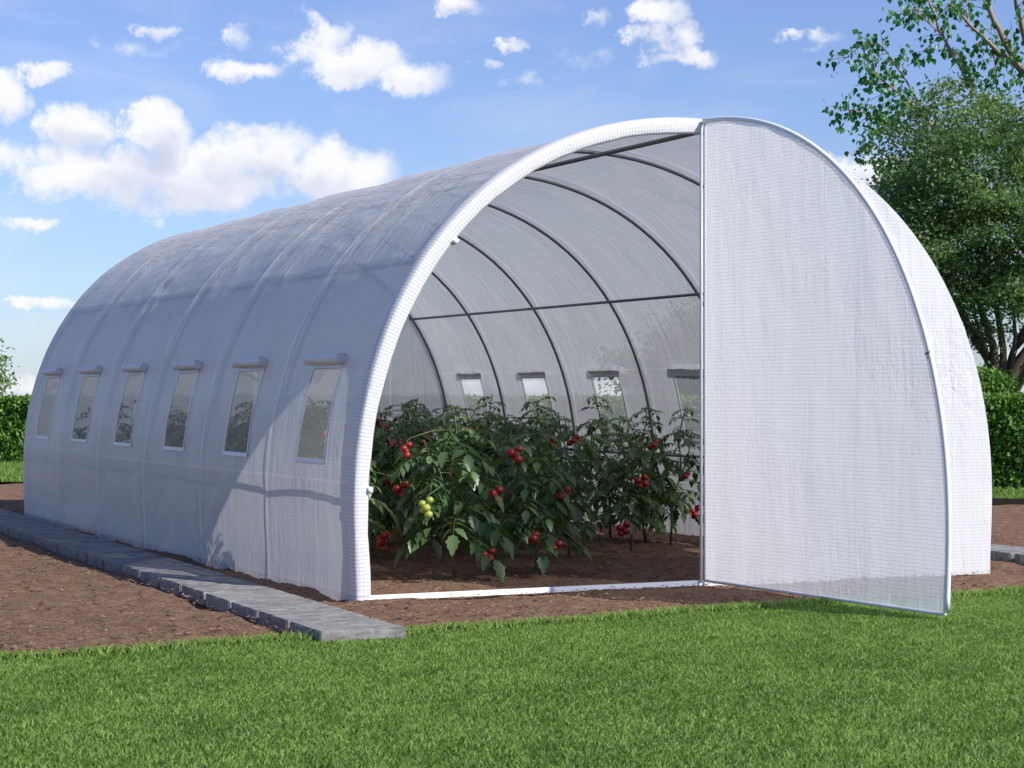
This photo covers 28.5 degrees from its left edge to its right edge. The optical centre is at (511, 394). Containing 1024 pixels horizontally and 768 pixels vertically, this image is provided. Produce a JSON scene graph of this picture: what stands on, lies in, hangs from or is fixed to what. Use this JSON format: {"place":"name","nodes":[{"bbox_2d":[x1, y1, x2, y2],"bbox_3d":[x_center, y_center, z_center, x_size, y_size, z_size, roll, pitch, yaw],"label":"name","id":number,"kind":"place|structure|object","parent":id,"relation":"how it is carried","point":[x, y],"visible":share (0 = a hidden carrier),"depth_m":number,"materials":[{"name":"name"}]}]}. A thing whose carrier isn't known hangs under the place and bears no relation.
{"place":"outdoors","nodes":[
{"label":"outdoors","id":0,"kind":"place"},
{"bbox_2d":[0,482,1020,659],"bbox_3d":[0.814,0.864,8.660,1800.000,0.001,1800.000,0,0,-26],"label":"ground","id":1,"kind":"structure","parent":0,"point":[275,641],"depth_m":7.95,"materials":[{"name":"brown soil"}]},
{"bbox_2d":[0,338,20,394],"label":"tree","id":2,"kind":"object","parent":1,"relation":"on","point":[3,379],"visible":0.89,"depth_m":33.88,"materials":[{"name":"green plant"}]},
{"bbox_2d":[593,376,703,396],"bbox_3d":[3.345,-0.418,30.011,4.072,2.688,3.618,0,0,20],"label":"tree","id":3,"kind":"object","parent":1,"relation":"on","point":[685,386],"visible":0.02,"depth_m":29.30,"materials":[{"name":"green plant"}]},
{"bbox_2d":[817,0,1023,261],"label":"poplar tree","id":4,"kind":"object","parent":1,"relation":"on","point":[1012,58],"visible":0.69,"depth_m":30.97,"materials":[{"name":"green plant"}]},
{"bbox_2d":[0,483,1023,657],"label":"soil bed","id":5,"kind":"object","parent":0,"point":[1007,519],"visible":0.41,"depth_m":8.47,"materials":[{"name":"brown soil"}]},
{"bbox_2d":[0,510,14,512],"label":"paving slab","id":6,"kind":"structure","parent":5,"relation":"on","point":[4,511],"depth_m":13.55,"materials":[{"name":"grey concrete"}]},
{"bbox_2d":[0,513,23,515],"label":"paving slab","id":7,"kind":"structure","parent":5,"relation":"on","point":[9,514],"depth_m":13.20,"materials":[{"name":"grey concrete"}]},
{"bbox_2d":[0,516,33,519],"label":"paving slab","id":8,"kind":"structure","parent":5,"relation":"on","point":[12,517],"depth_m":12.87,"materials":[{"name":"grey concrete"}]},
{"bbox_2d":[0,519,44,522],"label":"paving slab","id":9,"kind":"structure","parent":5,"relation":"on","point":[21,521],"depth_m":12.48,"materials":[{"name":"grey concrete"}]},
{"bbox_2d":[0,522,57,534],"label":"paving slab","id":10,"kind":"structure","parent":5,"relation":"on","point":[4,527],"depth_m":12.13,"materials":[{"name":"grey concrete"}]},
{"bbox_2d":[9,526,70,539],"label":"paving slab","id":11,"kind":"structure","parent":5,"relation":"on","point":[15,531],"depth_m":11.81,"materials":[{"name":"grey concrete"}]},
{"bbox_2d":[20,530,83,541],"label":"paving slab","id":12,"kind":"structure","parent":5,"relation":"on","point":[26,535],"depth_m":11.49,"materials":[{"name":"grey concrete"}]},
{"bbox_2d":[32,533,97,546],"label":"paving slab","id":13,"kind":"structure","parent":5,"relation":"on","point":[39,539],"depth_m":11.15,"materials":[{"name":"grey concrete"}]},
{"bbox_2d":[44,538,112,552],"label":"paving slab","id":14,"kind":"structure","parent":5,"relation":"on","point":[52,543],"depth_m":10.82,"materials":[{"name":"grey concrete"}]},
{"bbox_2d":[58,542,128,556],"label":"paving slab","id":15,"kind":"structure","parent":5,"relation":"on","point":[66,549],"depth_m":10.49,"materials":[{"name":"grey concrete"}]},
{"bbox_2d":[74,406,117,440],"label":"tomato plant","id":16,"kind":"object","parent":5,"relation":"on","point":[79,431],"visible":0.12,"depth_m":13.42,"materials":[{"name":"green plant"}]},
{"bbox_2d":[83,403,132,442],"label":"tomato plant","id":17,"kind":"object","parent":5,"relation":"on","point":[120,436],"visible":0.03,"depth_m":12.87,"materials":[{"name":"green plant"}]},
{"bbox_2d":[72,547,145,563],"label":"paving slab","id":18,"kind":"structure","parent":5,"relation":"on","point":[82,552],"depth_m":10.15,"materials":[{"name":"grey concrete"}]},
{"bbox_2d":[87,552,163,569],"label":"paving slab","id":19,"kind":"structure","parent":5,"relation":"on","point":[92,558],"depth_m":9.82,"materials":[{"name":"grey concrete"}]},
{"bbox_2d":[104,557,182,572],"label":"paving slab","id":20,"kind":"structure","parent":5,"relation":"on","point":[114,564],"depth_m":9.48,"materials":[{"name":"grey concrete"}]},
{"bbox_2d":[128,400,185,445],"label":"tomato plant","id":21,"kind":"object","parent":5,"relation":"on","point":[168,443],"visible":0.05,"depth_m":12.40,"materials":[{"name":"green plant"}]},
{"bbox_2d":[121,563,203,578],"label":"paving slab","id":22,"kind":"structure","parent":5,"relation":"on","point":[134,570],"depth_m":9.16,"materials":[{"name":"grey concrete"}]},
{"bbox_2d":[168,406,188,445],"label":"tomato plant","id":23,"kind":"object","parent":5,"relation":"on","point":[183,422],"visible":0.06,"depth_m":13.56,"materials":[{"name":"green plant"}]},
{"bbox_2d":[140,569,224,588],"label":"paving slab","id":24,"kind":"structure","parent":5,"relation":"on","point":[153,577],"depth_m":8.84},
{"bbox_2d":[165,430,238,447],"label":"tomato plant","id":25,"kind":"object","parent":5,"relation":"on","point":[175,433],"visible":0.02,"depth_m":11.38,"materials":[{"name":"green plant"}]},
{"bbox_2d":[166,412,240,446],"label":"tomato plant","id":26,"kind":"object","parent":5,"relation":"on","point":[173,425],"visible":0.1,"depth_m":11.94,"materials":[{"name":"green plant"}]},
{"bbox_2d":[160,575,250,594],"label":"paving slab","id":27,"kind":"structure","parent":5,"relation":"on","point":[172,583],"depth_m":8.49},
{"bbox_2d":[182,582,275,605],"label":"paving slab","id":28,"kind":"structure","parent":5,"relation":"on","point":[196,592],"depth_m":8.16,"materials":[{"name":"grey concrete"}]},
{"bbox_2d":[226,416,250,451],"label":"tomato plant","id":29,"kind":"object","parent":5,"relation":"on","point":[235,421],"visible":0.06,"depth_m":12.26,"materials":[{"name":"green plant"}]},
{"bbox_2d":[225,400,252,450],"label":"tomato plant","id":30,"kind":"object","parent":5,"relation":"on","point":[231,434],"visible":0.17,"depth_m":10.77,"materials":[{"name":"green plant"}]},
{"bbox_2d":[230,405,254,437],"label":"tomato plant","id":31,"kind":"object","parent":5,"relation":"on","point":[245,422],"visible":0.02,"depth_m":13.75,"materials":[{"name":"green plant"}]},
{"bbox_2d":[206,590,303,612],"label":"paving slab","id":32,"kind":"structure","parent":5,"relation":"on","point":[220,601],"depth_m":7.83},
{"bbox_2d":[234,427,308,456],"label":"tomato plant","id":33,"kind":"object","parent":5,"relation":"on","point":[243,449],"visible":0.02,"depth_m":10.18,"materials":[{"name":"green plant"}]},
{"bbox_2d":[230,406,321,455],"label":"tomato plant","id":34,"kind":"object","parent":5,"relation":"on","point":[300,433],"visible":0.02,"depth_m":11.71,"materials":[{"name":"green plant"}]},
{"bbox_2d":[231,598,334,622],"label":"paving slab","id":35,"kind":"structure","parent":5,"relation":"on","point":[251,609],"depth_m":7.51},
{"bbox_2d":[298,409,326,458],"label":"tomato plant","id":36,"kind":"object","parent":5,"relation":"on","point":[317,410],"visible":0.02,"depth_m":11.20,"materials":[{"name":"green plant"}]},
{"bbox_2d":[259,607,368,632],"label":"paving slab","id":37,"kind":"structure","parent":5,"relation":"on","point":[282,619],"depth_m":7.18,"materials":[{"name":"grey concrete"}]},
{"bbox_2d":[296,397,380,561],"bbox_3d":[-0.947,0.408,9.700,0.667,0.823,0.618,0,0,17],"label":"tomato plant","id":38,"kind":"object","parent":5,"relation":"on","point":[310,445],"visible":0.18,"depth_m":9.68,"materials":[{"name":"green plant"}]},
{"bbox_2d":[290,618,405,642],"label":"paving slab","id":39,"kind":"structure","parent":5,"relation":"on","point":[347,629],"depth_m":6.78,"materials":[{"name":"grey concrete"}]},
{"bbox_2d":[300,405,398,521],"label":"tomato plant","id":40,"kind":"object","parent":5,"relation":"on","point":[312,436],"visible":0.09,"depth_m":10.76,"materials":[{"name":"green plant"}]},
{"bbox_2d":[309,439,407,553],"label":"tomato plant","id":41,"kind":"object","parent":5,"relation":"on","point":[378,504],"visible":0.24,"depth_m":9.29,"materials":[{"name":"green plant"}]},
{"bbox_2d":[368,428,403,542],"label":"tomato plant","id":42,"kind":"object","parent":5,"relation":"on","point":[387,482],"visible":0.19,"depth_m":10.39,"materials":[{"name":"green plant"}]},
{"bbox_2d":[370,412,409,536],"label":"tomato plant","id":43,"kind":"object","parent":5,"relation":"on","point":[388,422],"visible":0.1,"depth_m":11.57,"materials":[{"name":"green plant"}]},
{"bbox_2d":[373,407,410,490],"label":"tomato plant","id":44,"kind":"object","parent":5,"relation":"on","point":[384,422],"visible":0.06,"depth_m":12.92,"materials":[{"name":"green plant"}]},
{"bbox_2d":[375,399,445,498],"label":"tomato plant","id":45,"kind":"object","parent":5,"relation":"on","point":[378,424],"visible":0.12,"depth_m":12.58,"materials":[{"name":"green plant"}]},
{"bbox_2d":[368,402,455,559],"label":"tomato plant","id":46,"kind":"object","parent":5,"relation":"on","point":[437,546],"visible":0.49,"depth_m":10.05,"materials":[{"name":"green plant"}]},
{"bbox_2d":[386,398,438,444],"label":"tomato plant","id":47,"kind":"object","parent":5,"relation":"on","point":[410,403],"visible":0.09,"depth_m":14.26,"materials":[{"name":"green plant"}]},
{"bbox_2d":[369,404,465,545],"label":"tomato plant","id":48,"kind":"object","parent":5,"relation":"on","point":[407,475],"visible":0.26,"depth_m":10.96,"materials":[{"name":"green plant"}]},
{"bbox_2d":[407,410,443,448],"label":"tomato plant","id":49,"kind":"object","parent":5,"relation":"on","point":[439,436],"visible":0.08,"depth_m":13.87,"materials":[{"name":"green plant"}]},
{"bbox_2d":[419,405,481,485],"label":"tomato plant","id":50,"kind":"object","parent":5,"relation":"on","point":[435,419],"visible":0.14,"depth_m":12.15,"materials":[{"name":"green plant"}]},
{"bbox_2d":[391,405,513,581],"bbox_3d":[-0.285,0.431,8.907,0.582,0.775,0.628,0,0,-26],"label":"tomato plant","id":51,"kind":"object","parent":5,"relation":"on","point":[482,519],"visible":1,"depth_m":8.86,"materials":[{"name":"green plant"}]},
{"bbox_2d":[440,404,502,514],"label":"tomato plant","id":52,"kind":"object","parent":5,"relation":"on","point":[463,424],"visible":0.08,"depth_m":13.47,"materials":[{"name":"green plant"}]},
{"bbox_2d":[418,413,528,550],"bbox_3d":[-0.157,0.466,10.554,0.551,0.740,0.586,0,0,-20],"label":"tomato plant","id":53,"kind":"object","parent":5,"relation":"on","point":[487,448],"visible":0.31,"depth_m":10.59,"materials":[{"name":"green plant"}]},
{"bbox_2d":[449,395,513,534],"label":"tomato plant","id":54,"kind":"object","parent":5,"relation":"on","point":[490,408],"visible":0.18,"depth_m":11.88,"materials":[{"name":"green plant"}]},
{"bbox_2d":[452,416,525,533],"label":"tomato plant","id":55,"kind":"object","parent":5,"relation":"on","point":[491,423],"visible":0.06,"depth_m":11.37,"materials":[{"name":"green plant"}]},
{"bbox_2d":[463,411,525,459],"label":"tomato plant","id":56,"kind":"object","parent":5,"relation":"on","point":[485,412],"visible":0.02,"depth_m":12.96,"materials":[{"name":"green plant"}]},
{"bbox_2d":[23,116,991,615],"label":"polytunnel","id":57,"kind":"structure","parent":5,"relation":"on","point":[783,292],"depth_m":9.18,"materials":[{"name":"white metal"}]},
{"bbox_2d":[35,368,62,438],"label":"window","id":58,"kind":"structure","parent":57,"relation":"in","point":[47,371],"depth_m":13.07,"materials":[{"name":"white plastic"}]},
{"bbox_2d":[71,365,101,442],"bbox_3d":[-2.572,0.054,12.178,0.099,0.461,0.415,0,0,-26],"label":"window","id":59,"kind":"structure","parent":57,"relation":"in","point":[90,371],"depth_m":12.17,"materials":[{"name":"white plastic"}]},
{"bbox_2d":[113,363,147,446],"bbox_3d":[-2.131,0.054,11.256,0.098,0.461,0.415,0,0,-26],"label":"window","id":60,"kind":"structure","parent":57,"relation":"in","point":[139,367],"depth_m":11.24,"materials":[{"name":"white plastic"}]},
{"bbox_2d":[163,360,201,450],"bbox_3d":[-1.692,0.054,10.333,0.098,0.461,0.415,0,0,-26],"label":"window","id":61,"kind":"structure","parent":57,"relation":"in","point":[191,365],"depth_m":10.31,"materials":[{"name":"white plastic"}]},
{"bbox_2d":[223,357,267,456],"bbox_3d":[-1.250,0.054,9.411,0.096,0.461,0.415,0,0,-26],"label":"window","id":62,"kind":"structure","parent":57,"relation":"in","point":[240,362],"depth_m":9.41,"materials":[{"name":"white plastic"}]},
{"bbox_2d":[294,352,346,463],"bbox_3d":[-0.811,0.054,8.489,0.097,0.461,0.415,0,0,-26],"label":"window","id":63,"kind":"structure","parent":57,"relation":"in","point":[322,358],"depth_m":8.48,"materials":[{"name":"white plastic"}]},
{"bbox_2d":[457,373,489,428],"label":"window","id":64,"kind":"structure","parent":57,"relation":"in","point":[458,374],"depth_m":14.56,"materials":[{"name":"white plastic"}]},
{"bbox_2d":[520,376,555,436],"bbox_3d":[0.173,0.054,13.488,0.097,0.461,0.415,0,0,-26],"label":"window","id":65,"kind":"structure","parent":57,"relation":"in","point":[521,378],"depth_m":13.56,"materials":[{"name":"white plastic"}]},
{"bbox_2d":[590,375,629,440],"bbox_3d":[0.613,0.054,12.565,0.096,0.461,0.415,0,0,-26],"label":"window","id":66,"kind":"structure","parent":57,"relation":"in","point":[592,376],"depth_m":12.60,"materials":[{"name":"white plastic"}]},
{"bbox_2d":[672,374,703,443],"bbox_3d":[1.053,0.054,11.642,0.095,0.461,0.415,0,0,-26],"label":"window","id":67,"kind":"structure","parent":57,"relation":"in","point":[695,442],"depth_m":11.80,"materials":[{"name":"white plastic"}]},
{"bbox_2d":[702,116,951,615],"bbox_3d":[1.200,-0.191,7.967,0.030,1.986,1.566,0,0,-29],"label":"door leaf","id":68,"kind":"structure","parent":57,"relation":"in","point":[827,466],"depth_m":8.00,"materials":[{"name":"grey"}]},
{"bbox_2d":[705,166,991,585],"bbox_3d":[1.523,-0.177,8.992,1.542,2.007,0.011,0,0,-26],"label":"closed door panel","id":69,"kind":"structure","parent":57,"relation":"in","point":[959,382],"depth_m":9.24,"materials":[{"name":"white plastic"}]},
{"bbox_2d":[468,414,561,538],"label":"tomato plant","id":70,"kind":"object","parent":5,"relation":"on","point":[506,446],"visible":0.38,"depth_m":10.06,"materials":[{"name":"green plant"}]},
{"bbox_2d":[462,396,590,550],"bbox_3d":[0.076,0.413,10.899,0.610,0.813,0.659,0,0,27],"label":"tomato plant","id":71,"kind":"object","parent":5,"relation":"on","point":[528,431],"visible":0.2,"depth_m":10.87,"materials":[{"name":"green plant"}]},
{"bbox_2d":[506,409,571,512],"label":"tomato plant","id":72,"kind":"object","parent":5,"relation":"on","point":[551,452],"visible":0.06,"depth_m":12.44,"materials":[{"name":"green plant"}]},
{"bbox_2d":[482,425,599,574],"bbox_3d":[0.134,0.486,9.217,0.552,0.697,0.518,0,0,-26],"label":"tomato plant","id":73,"kind":"object","parent":5,"relation":"on","point":[518,524],"visible":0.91,"depth_m":9.15,"materials":[{"name":"green plant"}]},
{"bbox_2d":[540,416,603,523],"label":"tomato plant","id":74,"kind":"object","parent":5,"relation":"on","point":[586,440],"visible":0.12,"depth_m":11.96,"materials":[{"name":"green plant"}]},
{"bbox_2d":[517,412,630,557],"bbox_3d":[0.287,0.449,10.021,0.501,0.731,0.485,0,0,-16],"label":"tomato plant","id":75,"kind":"object","parent":5,"relation":"on","point":[586,454],"visible":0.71,"depth_m":9.95,"materials":[{"name":"green plant"}]},
{"bbox_2d":[556,394,661,536],"bbox_3d":[0.563,0.406,11.540,0.485,0.820,0.554,0,0,45],"label":"tomato plant","id":76,"kind":"object","parent":5,"relation":"on","point":[590,431],"visible":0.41,"depth_m":11.48,"materials":[{"name":"green plant"}]},
{"bbox_2d":[586,415,667,550],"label":"tomato plant","id":77,"kind":"object","parent":5,"relation":"on","point":[642,482],"visible":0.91,"depth_m":10.50,"materials":[{"name":"green plant"}]},
{"bbox_2d":[595,406,703,541],"bbox_3d":[0.766,0.439,11.167,0.515,0.755,0.556,0,0,-31],"label":"tomato plant","id":78,"kind":"object","parent":5,"relation":"on","point":[641,438],"visible":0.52,"depth_m":11.12,"materials":[{"name":"green plant"}]},
{"bbox_2d":[621,407,703,543],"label":"tomato plant","id":79,"kind":"object","parent":5,"relation":"on","point":[682,476],"visible":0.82,"depth_m":10.99,"materials":[{"name":"green plant"}]},
{"bbox_2d":[991,544,1010,546],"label":"paving slab","id":80,"kind":"structure","parent":5,"relation":"on","point":[994,545],"depth_m":10.15,"materials":[{"name":"grey concrete"}]},
{"bbox_2d":[990,546,1023,561],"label":"paving slab","id":81,"kind":"structure","parent":5,"relation":"on","point":[1002,553],"depth_m":9.77,"materials":[{"name":"grey concrete"}]},
{"bbox_2d":[992,498,1023,504],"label":"lawn edging","id":82,"kind":"object","parent":5,"relation":"on","point":[1016,501],"visible":0.13,"depth_m":14.87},
{"bbox_2d":[1015,553,1023,564],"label":"paving slab","id":83,"kind":"structure","parent":5,"relation":"on","point":[1019,558],"depth_m":9.62,"materials":[{"name":"grey concrete"}]},
{"bbox_2d":[0,590,1023,767],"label":"lawn","id":84,"kind":"structure","parent":0,"point":[640,765],"depth_m":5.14,"materials":[{"name":"green plant"}]},
{"bbox_2d":[0,583,1023,660],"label":"grass edge","id":85,"kind":"object","parent":84,"relation":"on","point":[482,625],"depth_m":7.07,"materials":[{"name":"green plant"}]},
{"bbox_2d":[0,461,1023,499],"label":"back grass","id":86,"kind":"structure","parent":0,"point":[11,471],"depth_m":18.72,"materials":[{"name":"green plant"}]},
{"bbox_2d":[0,0,1023,396],"label":"sky","id":87,"kind":"structure","parent":0,"point":[127,126],"materials":[{"name":"blue"}]},
{"label":"back lawn","id":88,"kind":"structure","parent":0,"visible":0},
{"bbox_2d":[0,391,703,463],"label":"hedge","id":89,"kind":"object","parent":88,"relation":"on","point":[13,412],"visible":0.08,"depth_m":23.44,"materials":[{"name":"green plant"}]},
{"bbox_2d":[850,71,1023,392],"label":"leafy tree","id":90,"kind":"object","parent":88,"relation":"on","point":[940,230],"visible":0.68,"depth_m":26.29,"materials":[{"name":"green plant"}]},
{"bbox_2d":[976,360,1023,394],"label":"shrub","id":91,"kind":"object","parent":88,"relation":"on","point":[996,382],"visible":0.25,"depth_m":23.78,"materials":[{"name":"green plant"}]},
{"bbox_2d":[982,389,1023,489],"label":"hedge","id":92,"kind":"object","parent":88,"relation":"on","point":[1005,416],"visible":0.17,"depth_m":16.61,"materials":[{"name":"green plant"}]}
]}

